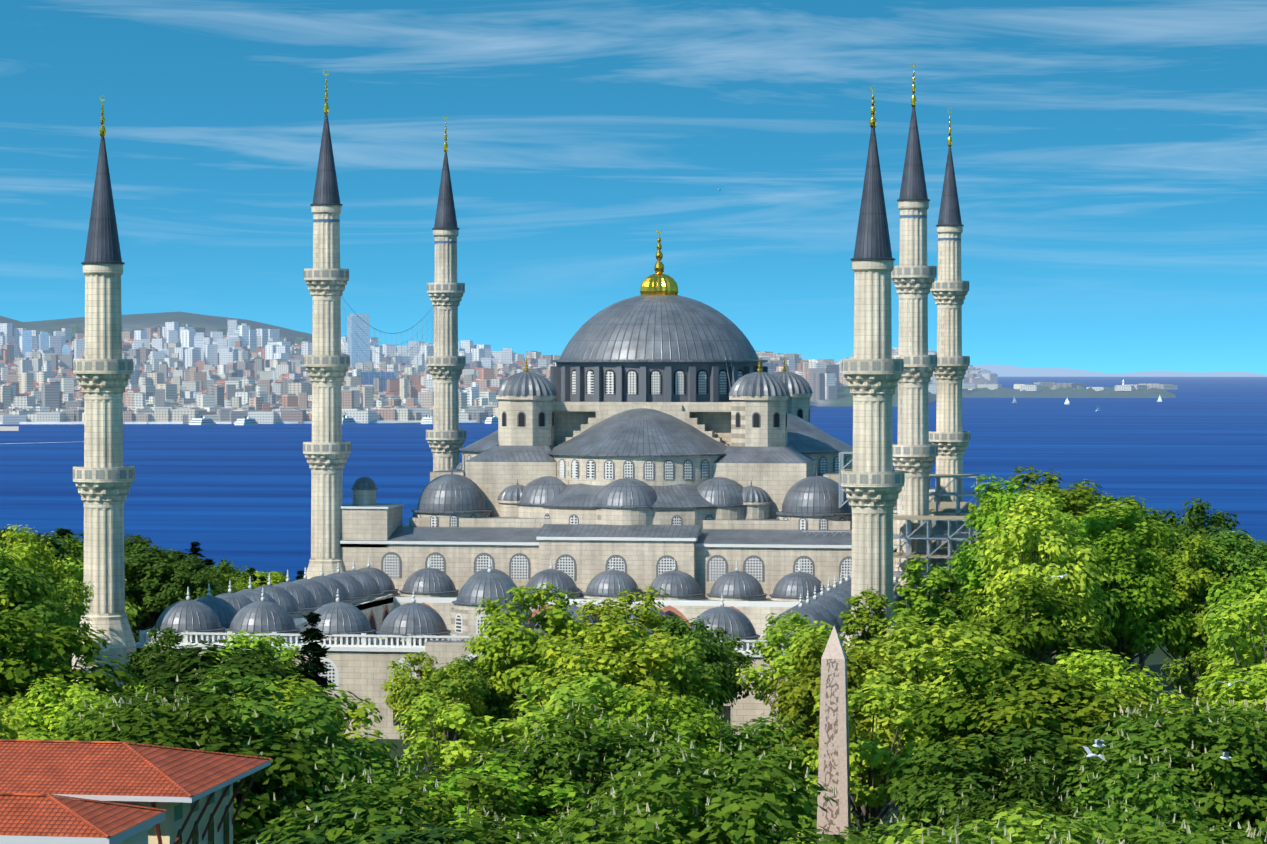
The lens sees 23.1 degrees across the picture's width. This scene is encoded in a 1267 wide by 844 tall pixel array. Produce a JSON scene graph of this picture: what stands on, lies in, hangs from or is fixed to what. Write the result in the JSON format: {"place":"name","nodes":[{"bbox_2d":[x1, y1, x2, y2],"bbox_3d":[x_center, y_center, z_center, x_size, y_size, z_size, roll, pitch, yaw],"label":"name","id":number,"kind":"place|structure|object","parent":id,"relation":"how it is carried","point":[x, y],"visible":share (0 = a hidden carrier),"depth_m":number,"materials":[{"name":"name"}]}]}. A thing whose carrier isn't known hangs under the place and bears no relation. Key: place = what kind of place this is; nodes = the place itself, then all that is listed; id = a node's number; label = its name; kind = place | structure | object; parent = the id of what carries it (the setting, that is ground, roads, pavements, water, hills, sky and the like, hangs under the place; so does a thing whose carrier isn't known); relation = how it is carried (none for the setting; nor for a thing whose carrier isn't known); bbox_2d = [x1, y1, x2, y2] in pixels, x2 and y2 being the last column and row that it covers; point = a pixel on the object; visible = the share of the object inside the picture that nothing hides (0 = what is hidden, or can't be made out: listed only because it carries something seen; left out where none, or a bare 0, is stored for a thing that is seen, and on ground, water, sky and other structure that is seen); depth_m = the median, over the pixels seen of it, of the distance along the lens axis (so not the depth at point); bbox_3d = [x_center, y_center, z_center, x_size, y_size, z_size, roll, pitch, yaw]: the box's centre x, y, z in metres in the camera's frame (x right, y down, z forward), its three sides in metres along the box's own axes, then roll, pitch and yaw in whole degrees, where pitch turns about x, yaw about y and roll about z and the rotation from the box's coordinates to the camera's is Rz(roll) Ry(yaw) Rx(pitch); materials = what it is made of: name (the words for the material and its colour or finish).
{"place":"outdoors","nodes":[
{"label":"outdoors","id":0,"kind":"place"},
{"bbox_2d":[0,739,272,843],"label":"tiled roof building","id":1,"kind":"structure","parent":0,"point":[80,792],"depth_m":160.24,"materials":[{"name":"tile"}]},
{"bbox_2d":[0,377,1266,581],"bbox_3d":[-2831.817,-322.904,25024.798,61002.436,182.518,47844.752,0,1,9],"label":"sea","id":2,"kind":"structure","parent":0,"point":[240,495],"depth_m":2212.98,"materials":[{"name":"blue liquid"}]},
{"bbox_2d":[0,312,1266,840],"bbox_3d":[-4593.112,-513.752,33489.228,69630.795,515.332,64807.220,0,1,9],"label":"terrain","id":3,"kind":"structure","parent":0,"point":[1154,660],"depth_m":6429.51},
{"bbox_2d":[0,701,44,739],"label":"broad tree","id":4,"kind":"object","parent":3,"relation":"on","point":[8,723],"visible":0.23,"depth_m":207.81,"materials":[{"name":"green plant"}]},
{"bbox_2d":[0,543,54,637],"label":"broad tree","id":5,"kind":"object","parent":3,"relation":"on","point":[12,601],"visible":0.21,"depth_m":246.84,"materials":[{"name":"green plant"}]},
{"bbox_2d":[0,549,67,660],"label":"broad tree","id":6,"kind":"object","parent":3,"relation":"on","point":[40,610],"visible":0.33,"depth_m":243.95,"materials":[{"name":"green plant"}]},
{"bbox_2d":[0,524,70,627],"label":"broad tree","id":7,"kind":"object","parent":3,"relation":"on","point":[15,538],"visible":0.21,"depth_m":259.61,"materials":[{"name":"green plant"}]},
{"bbox_2d":[0,677,131,740],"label":"broad tree","id":8,"kind":"object","parent":3,"relation":"on","point":[47,697],"visible":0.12,"depth_m":215.48,"materials":[{"name":"green plant"}]},
{"bbox_2d":[41,574,94,672],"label":"open tree","id":9,"kind":"object","parent":3,"relation":"on","point":[65,587],"visible":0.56,"depth_m":252.94,"materials":[{"name":"green plant"}]},
{"bbox_2d":[0,608,139,740],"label":"broad tree","id":10,"kind":"object","parent":3,"relation":"on","point":[28,668],"visible":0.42,"depth_m":224.05,"materials":[{"name":"green plant"}]},
{"bbox_2d":[49,558,140,627],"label":"open tree","id":11,"kind":"object","parent":3,"relation":"on","point":[72,570],"visible":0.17,"depth_m":293.89,"materials":[{"name":"green plant"}]},
{"bbox_2d":[72,95,135,689],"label":"minaret","id":12,"kind":"object","parent":3,"relation":"on","point":[103,477],"visible":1,"depth_m":269.34,"materials":[{"name":"stone"}]},
{"bbox_2d":[49,684,238,750],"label":"chestnut tree","id":13,"kind":"object","parent":3,"relation":"on","point":[98,710],"visible":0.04,"depth_m":194.72,"materials":[{"name":"green plant"}]},
{"bbox_2d":[118,626,199,701],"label":"broad tree","id":14,"kind":"object","parent":3,"relation":"on","point":[168,640],"visible":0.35,"depth_m":252.18,"materials":[{"name":"green plant"}]},
{"bbox_2d":[124,540,205,636],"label":"broad tree","id":15,"kind":"object","parent":3,"relation":"on","point":[158,572],"visible":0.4,"depth_m":316.46,"materials":[{"name":"green plant"}]},
{"bbox_2d":[156,561,235,611],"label":"broad tree","id":16,"kind":"object","parent":3,"relation":"on","point":[200,581],"visible":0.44,"depth_m":314.79,"materials":[{"name":"green plant"}]},
{"bbox_2d":[103,638,338,739],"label":"broad tree","id":17,"kind":"object","parent":3,"relation":"on","point":[201,665],"visible":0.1,"depth_m":218.42,"materials":[{"name":"green plant"}]},
{"bbox_2d":[75,675,373,843],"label":"chestnut tree","id":18,"kind":"object","parent":3,"relation":"on","point":[146,726],"visible":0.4,"depth_m":181.84,"materials":[{"name":"green plant"}]},
{"bbox_2d":[203,630,311,695],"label":"broad tree","id":19,"kind":"object","parent":3,"relation":"on","point":[277,642],"visible":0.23,"depth_m":237.79,"materials":[{"name":"green plant"}]},
{"bbox_2d":[184,665,399,838],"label":"broad tree","id":20,"kind":"object","parent":3,"relation":"on","point":[315,720],"visible":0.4,"depth_m":189.47,"materials":[{"name":"green plant"}]},
{"bbox_2d":[228,673,391,766],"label":"broad tree","id":21,"kind":"object","parent":3,"relation":"on","point":[360,715],"visible":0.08,"depth_m":204.71,"materials":[{"name":"green plant"}]},
{"bbox_2d":[293,612,335,713],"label":"conifer tree","id":22,"kind":"object","parent":3,"relation":"on","point":[313,663],"visible":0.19,"depth_m":236.75,"materials":[{"name":"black plant"}]},
{"bbox_2d":[303,69,350,578],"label":"minaret","id":23,"kind":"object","parent":3,"relation":"on","point":[326,450],"depth_m":344.84,"materials":[{"name":"stone"}]},
{"bbox_2d":[261,744,424,832],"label":"chestnut tree","id":24,"kind":"object","parent":3,"relation":"on","point":[359,776],"visible":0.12,"depth_m":187.52,"materials":[{"name":"green plant"}]},
{"bbox_2d":[238,791,452,843],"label":"broad tree","id":25,"kind":"object","parent":3,"relation":"on","point":[320,834],"visible":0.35,"depth_m":148.31,"materials":[{"name":"green plant"}]},
{"bbox_2d":[347,313,369,368],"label":"tower","id":26,"kind":"structure","parent":3,"relation":"on","point":[362,343],"depth_m":5312.75,"materials":[{"name":"blue glass"}]},
{"bbox_2d":[381,651,437,760],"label":"broad tree","id":27,"kind":"object","parent":3,"relation":"on","point":[403,679],"visible":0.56,"depth_m":250.91,"materials":[{"name":"green plant"}]},
{"bbox_2d":[256,759,563,843],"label":"chestnut tree","id":28,"kind":"object","parent":3,"relation":"on","point":[374,819],"visible":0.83,"depth_m":148.12,"materials":[{"name":"green plant"}]},
{"bbox_2d":[300,820,546,843],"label":"broad tree","id":29,"kind":"object","parent":3,"relation":"on","point":[388,838],"visible":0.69,"depth_m":143.26,"materials":[{"name":"green plant"}]},
{"bbox_2d":[426,115,465,470],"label":"minaret","id":30,"kind":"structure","parent":3,"relation":"on","point":[446,435],"depth_m":406.92,"materials":[{"name":"stone"}]},
{"bbox_2d":[342,293,441,402],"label":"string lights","id":31,"kind":"object","parent":30,"relation":"attached to","point":[396,351],"visible":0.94,"depth_m":380.09,"materials":[{"name":"grey"}]},
{"bbox_2d":[399,663,493,761],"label":"open tree","id":32,"kind":"object","parent":3,"relation":"on","point":[451,687],"visible":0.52,"depth_m":230.99,"materials":[{"name":"green plant"}]},
{"bbox_2d":[426,657,487,756],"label":"broad tree","id":33,"kind":"object","parent":3,"relation":"on","point":[454,674],"visible":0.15,"depth_m":234.71,"materials":[{"name":"green plant"}]},
{"bbox_2d":[393,692,523,784],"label":"open tree","id":34,"kind":"object","parent":3,"relation":"on","point":[451,753],"visible":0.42,"depth_m":214.05,"materials":[{"name":"green plant"}]},
{"bbox_2d":[392,769,531,841],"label":"open tree","id":35,"kind":"object","parent":3,"relation":"on","point":[502,799],"visible":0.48,"depth_m":166.06,"materials":[{"name":"green plant"}]},
{"bbox_2d":[415,654,518,767],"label":"broad tree","id":36,"kind":"object","parent":3,"relation":"on","point":[490,698],"visible":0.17,"depth_m":237.54,"materials":[{"name":"green plant"}]},
{"bbox_2d":[420,747,544,823],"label":"broad tree","id":37,"kind":"object","parent":3,"relation":"on","point":[440,772],"visible":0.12,"depth_m":192.43,"materials":[{"name":"green plant"}]},
{"bbox_2d":[416,753,586,843],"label":"broad tree","id":38,"kind":"object","parent":3,"relation":"on","point":[549,802],"visible":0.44,"depth_m":181.13,"materials":[{"name":"green plant"}]},
{"bbox_2d":[462,582,599,720],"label":"broad tree","id":39,"kind":"object","parent":3,"relation":"on","point":[555,622],"visible":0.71,"depth_m":239.32,"materials":[{"name":"green plant"}]},
{"bbox_2d":[136,227,935,742],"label":"mosque","id":40,"kind":"structure","parent":3,"relation":"on","point":[632,443],"depth_m":345.46,"materials":[{"name":"stone"}]},
{"bbox_2d":[0,379,1124,430],"bbox_3d":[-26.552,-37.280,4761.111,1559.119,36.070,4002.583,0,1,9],"label":"breakwater and lights","id":41,"kind":"object","parent":3,"relation":"on","point":[9,428],"visible":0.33,"depth_m":3582.05,"materials":[{"name":"white"}]},
{"bbox_2d":[480,672,661,780],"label":"open tree","id":42,"kind":"object","parent":3,"relation":"on","point":[586,694],"visible":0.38,"depth_m":211.91,"materials":[{"name":"green plant"}]},
{"bbox_2d":[0,320,1177,423],"bbox_3d":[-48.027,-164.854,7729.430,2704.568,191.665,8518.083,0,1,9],"label":"distant city","id":43,"kind":"object","parent":3,"relation":"on","point":[187,374],"visible":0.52,"depth_m":4642.99},
{"bbox_2d":[480,700,701,840],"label":"chestnut tree","id":44,"kind":"object","parent":3,"relation":"on","point":[575,766],"visible":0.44,"depth_m":185.22,"materials":[{"name":"green plant"}]},
{"bbox_2d":[545,788,640,843],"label":"chestnut tree","id":45,"kind":"object","parent":3,"relation":"on","point":[568,838],"visible":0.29,"depth_m":164.20,"materials":[{"name":"green plant"}]},
{"bbox_2d":[511,612,702,745],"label":"broad tree","id":46,"kind":"object","parent":3,"relation":"on","point":[616,662],"visible":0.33,"depth_m":222.02,"materials":[{"name":"green plant"}]},
{"bbox_2d":[566,586,688,683],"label":"broad tree","id":47,"kind":"object","parent":3,"relation":"on","point":[652,620],"visible":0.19,"depth_m":249.02,"materials":[{"name":"green plant"}]},
{"bbox_2d":[522,714,732,833],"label":"chestnut tree","id":48,"kind":"object","parent":3,"relation":"on","point":[649,730],"visible":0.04,"depth_m":195.93,"materials":[{"name":"green plant"}]},
{"bbox_2d":[538,777,721,843],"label":"chestnut tree","id":49,"kind":"object","parent":3,"relation":"on","point":[544,825],"visible":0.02,"depth_m":176.12,"materials":[{"name":"green plant"}]},
{"bbox_2d":[584,686,732,784],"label":"broad tree","id":50,"kind":"object","parent":3,"relation":"on","point":[645,706],"visible":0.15,"depth_m":206.16,"materials":[{"name":"green plant"}]},
{"bbox_2d":[616,635,729,721],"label":"open tree","id":51,"kind":"object","parent":3,"relation":"on","point":[690,657],"visible":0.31,"depth_m":222.85,"materials":[{"name":"green plant"}]},
{"bbox_2d":[646,614,739,711],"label":"broad tree","id":52,"kind":"object","parent":3,"relation":"on","point":[710,667],"visible":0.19,"depth_m":238.34,"materials":[{"name":"green plant"}]},
{"bbox_2d":[659,625,755,705],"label":"broad tree","id":53,"kind":"object","parent":3,"relation":"on","point":[739,658],"visible":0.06,"depth_m":246.56,"materials":[{"name":"green plant"}]},
{"bbox_2d":[556,731,877,843],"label":"chestnut tree","id":54,"kind":"object","parent":3,"relation":"on","point":[708,814],"visible":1,"depth_m":144.54,"materials":[{"name":"green plant"}]},
{"bbox_2d":[682,706,817,838],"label":"chestnut tree","id":55,"kind":"object","parent":3,"relation":"on","point":[747,738],"visible":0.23,"depth_m":209.41,"materials":[{"name":"green plant"}]},
{"bbox_2d":[750,610,815,699],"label":"open tree","id":56,"kind":"object","parent":3,"relation":"on","point":[794,619],"visible":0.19,"depth_m":243.10,"materials":[{"name":"green plant"}]},
{"bbox_2d":[736,620,865,780],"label":"open tree","id":57,"kind":"object","parent":3,"relation":"on","point":[751,674],"visible":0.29,"depth_m":225.27,"materials":[{"name":"green plant"}]},
{"bbox_2d":[817,626,850,840],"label":"obelisk of theodosius","id":58,"kind":"object","parent":3,"relation":"on","point":[833,766],"visible":0.96,"depth_m":199.26,"materials":[{"name":"beige stone"}]},
{"bbox_2d":[757,631,916,812],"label":"broad tree","id":59,"kind":"object","parent":3,"relation":"on","point":[792,692],"visible":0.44,"depth_m":217.86,"materials":[{"name":"green plant"}]},
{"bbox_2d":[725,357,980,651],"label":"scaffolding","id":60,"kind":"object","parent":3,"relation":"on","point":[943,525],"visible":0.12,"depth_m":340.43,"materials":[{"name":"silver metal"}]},
{"bbox_2d":[839,587,892,683],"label":"poplar tree","id":61,"kind":"object","parent":3,"relation":"on","point":[863,618],"visible":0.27,"depth_m":248.28,"materials":[{"name":"green plant"}]},
{"bbox_2d":[802,674,932,840],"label":"open tree","id":62,"kind":"object","parent":3,"relation":"on","point":[866,756],"visible":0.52,"depth_m":206.40,"materials":[{"name":"green plant"}]},
{"bbox_2d":[840,85,904,668],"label":"minaret","id":63,"kind":"object","parent":3,"relation":"on","point":[872,481],"visible":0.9,"depth_m":259.16,"materials":[{"name":"stone"}]},
{"bbox_2d":[843,813,932,843],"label":"chestnut tree","id":64,"kind":"object","parent":3,"relation":"on","point":[877,832],"visible":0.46,"depth_m":169.79,"materials":[{"name":"green plant"}]},
{"bbox_2d":[891,61,937,623],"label":"minaret","id":65,"kind":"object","parent":3,"relation":"on","point":[913,277],"depth_m":334.89,"materials":[{"name":"stone"}]},
{"bbox_2d":[887,555,957,681],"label":"tree","id":66,"kind":"object","parent":3,"relation":"on","point":[917,596],"visible":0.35,"depth_m":237.22,"materials":[{"name":"green plant"}]},
{"bbox_2d":[842,615,1033,803],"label":"broad tree","id":67,"kind":"object","parent":3,"relation":"on","point":[917,657],"visible":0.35,"depth_m":218.97,"materials":[{"name":"green plant"}]},
{"bbox_2d":[922,572,965,629],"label":"poplar tree","id":68,"kind":"object","parent":3,"relation":"on","point":[948,598],"visible":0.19,"depth_m":251.38,"materials":[{"name":"green plant"}]},
{"bbox_2d":[929,109,969,551],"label":"minaret","id":69,"kind":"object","parent":3,"relation":"on","point":[949,289],"depth_m":396.92,"materials":[{"name":"stone"}]},
{"bbox_2d":[878,799,1115,843],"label":"open tree","id":70,"kind":"object","parent":3,"relation":"on","point":[1028,822],"visible":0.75,"depth_m":151.43,"materials":[{"name":"green plant"}]},
{"bbox_2d":[885,725,1109,841],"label":"broad tree","id":71,"kind":"object","parent":3,"relation":"on","point":[978,777],"visible":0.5,"depth_m":185.76,"materials":[{"name":"green plant"}]},
{"bbox_2d":[879,646,1115,826],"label":"broad tree","id":72,"kind":"object","parent":3,"relation":"on","point":[951,718],"visible":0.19,"depth_m":200.38,"materials":[{"name":"green plant"}]},
{"bbox_2d":[896,818,1104,843],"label":"chestnut tree","id":73,"kind":"object","parent":3,"relation":"on","point":[967,834],"visible":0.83,"depth_m":136.04,"materials":[{"name":"green plant"}]},
{"bbox_2d":[945,474,1058,593],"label":"broad tree","id":74,"kind":"object","parent":3,"relation":"on","point":[981,521],"visible":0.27,"depth_m":300.12,"materials":[{"name":"green plant"}]},
{"bbox_2d":[937,755,1092,843],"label":"chestnut tree","id":75,"kind":"object","parent":3,"relation":"on","point":[988,811],"visible":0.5,"depth_m":174.87,"materials":[{"name":"green plant"}]},
{"bbox_2d":[924,574,1116,713],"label":"broad tree","id":76,"kind":"object","parent":3,"relation":"on","point":[1038,640],"visible":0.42,"depth_m":225.65,"materials":[{"name":"green plant"}]},
{"bbox_2d":[952,512,1116,661],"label":"broad tree","id":77,"kind":"object","parent":3,"relation":"on","point":[970,578],"visible":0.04,"depth_m":264.67,"materials":[{"name":"green plant"}]},
{"bbox_2d":[920,662,1155,816],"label":"broad tree","id":78,"kind":"object","parent":3,"relation":"on","point":[1030,719],"visible":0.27,"depth_m":197.22,"materials":[{"name":"green plant"}]},
{"bbox_2d":[960,491,1119,664],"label":"broad tree","id":79,"kind":"object","parent":3,"relation":"on","point":[1078,567],"visible":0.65,"depth_m":251.39,"materials":[{"name":"green plant"}]},
{"bbox_2d":[1008,466,1101,668],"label":"broad tree","id":80,"kind":"object","parent":3,"relation":"on","point":[1080,496],"visible":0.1,"depth_m":314.44,"materials":[{"name":"green plant"}]},
{"bbox_2d":[1050,495,1160,652],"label":"open tree","id":81,"kind":"object","parent":3,"relation":"on","point":[1133,502],"visible":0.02,"depth_m":289.52,"materials":[{"name":"green plant"}]},
{"bbox_2d":[1032,647,1188,717],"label":"broad tree","id":82,"kind":"object","parent":3,"relation":"on","point":[1103,668],"visible":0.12,"depth_m":215.28,"materials":[{"name":"green plant"}]},
{"bbox_2d":[1052,504,1186,656],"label":"broad tree","id":83,"kind":"object","parent":3,"relation":"on","point":[1095,526],"visible":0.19,"depth_m":282.98,"materials":[{"name":"green plant"}]},
{"bbox_2d":[1064,528,1190,681],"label":"broad tree","id":84,"kind":"object","parent":3,"relation":"on","point":[1132,628],"visible":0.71,"depth_m":257.19,"materials":[{"name":"green plant"}]},
{"bbox_2d":[1052,754,1211,843],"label":"chestnut tree","id":85,"kind":"object","parent":3,"relation":"on","point":[1094,802],"visible":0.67,"depth_m":161.67,"materials":[{"name":"green plant"}]},
{"bbox_2d":[1050,686,1266,842],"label":"chestnut tree","id":86,"kind":"object","parent":3,"relation":"on","point":[1134,732],"visible":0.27,"depth_m":177.50,"materials":[{"name":"green plant"}]},
{"bbox_2d":[1065,697,1266,843],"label":"chestnut tree","id":87,"kind":"object","parent":3,"relation":"on","point":[1242,753],"visible":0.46,"depth_m":173.26,"materials":[{"name":"green plant"}]},
{"bbox_2d":[1095,814,1266,843],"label":"chestnut tree","id":88,"kind":"object","parent":3,"relation":"on","point":[1220,836],"visible":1,"depth_m":145.99,"materials":[{"name":"green plant"}]},
{"bbox_2d":[1139,535,1239,701],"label":"broad tree","id":89,"kind":"object","parent":3,"relation":"on","point":[1190,577],"visible":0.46,"depth_m":260.16,"materials":[{"name":"green plant"}]},
{"bbox_2d":[1150,497,1253,682],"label":"broad tree","id":90,"kind":"object","parent":3,"relation":"on","point":[1220,520],"visible":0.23,"depth_m":299.90,"materials":[{"name":"green plant"}]},
{"bbox_2d":[1160,651,1249,711],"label":"open tree","id":91,"kind":"object","parent":3,"relation":"on","point":[1195,660],"visible":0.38,"depth_m":226.55,"materials":[{"name":"green plant"}]},
{"bbox_2d":[1167,528,1266,657],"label":"broad tree","id":92,"kind":"object","parent":3,"relation":"on","point":[1234,560],"visible":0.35,"depth_m":261.50,"materials":[{"name":"green plant"}]},
{"bbox_2d":[1174,729,1266,843],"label":"chestnut tree","id":93,"kind":"object","parent":3,"relation":"on","point":[1239,798],"visible":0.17,"depth_m":172.59,"materials":[{"name":"green plant"}]},
{"bbox_2d":[1175,663,1266,723],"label":"broad tree","id":94,"kind":"object","parent":3,"relation":"on","point":[1242,694],"visible":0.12,"depth_m":208.56,"materials":[{"name":"green plant"}]},
{"bbox_2d":[1196,561,1266,689],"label":"broad tree","id":95,"kind":"object","parent":3,"relation":"on","point":[1257,586],"visible":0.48,"depth_m":229.01,"materials":[{"name":"green plant"}]},
{"bbox_2d":[1199,592,1266,710],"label":"open tree","id":96,"kind":"object","parent":3,"relation":"on","point":[1258,604],"visible":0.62,"depth_m":220.25,"materials":[{"name":"green plant"}]},
{"bbox_2d":[1200,527,1266,574],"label":"broad tree","id":97,"kind":"object","parent":3,"relation":"on","point":[1249,542],"visible":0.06,"depth_m":290.12,"materials":[{"name":"green plant"}]},
{"bbox_2d":[0,0,1266,374],"label":"sky","id":98,"kind":"structure","parent":0,"point":[1109,157],"materials":[{"name":"blue"}]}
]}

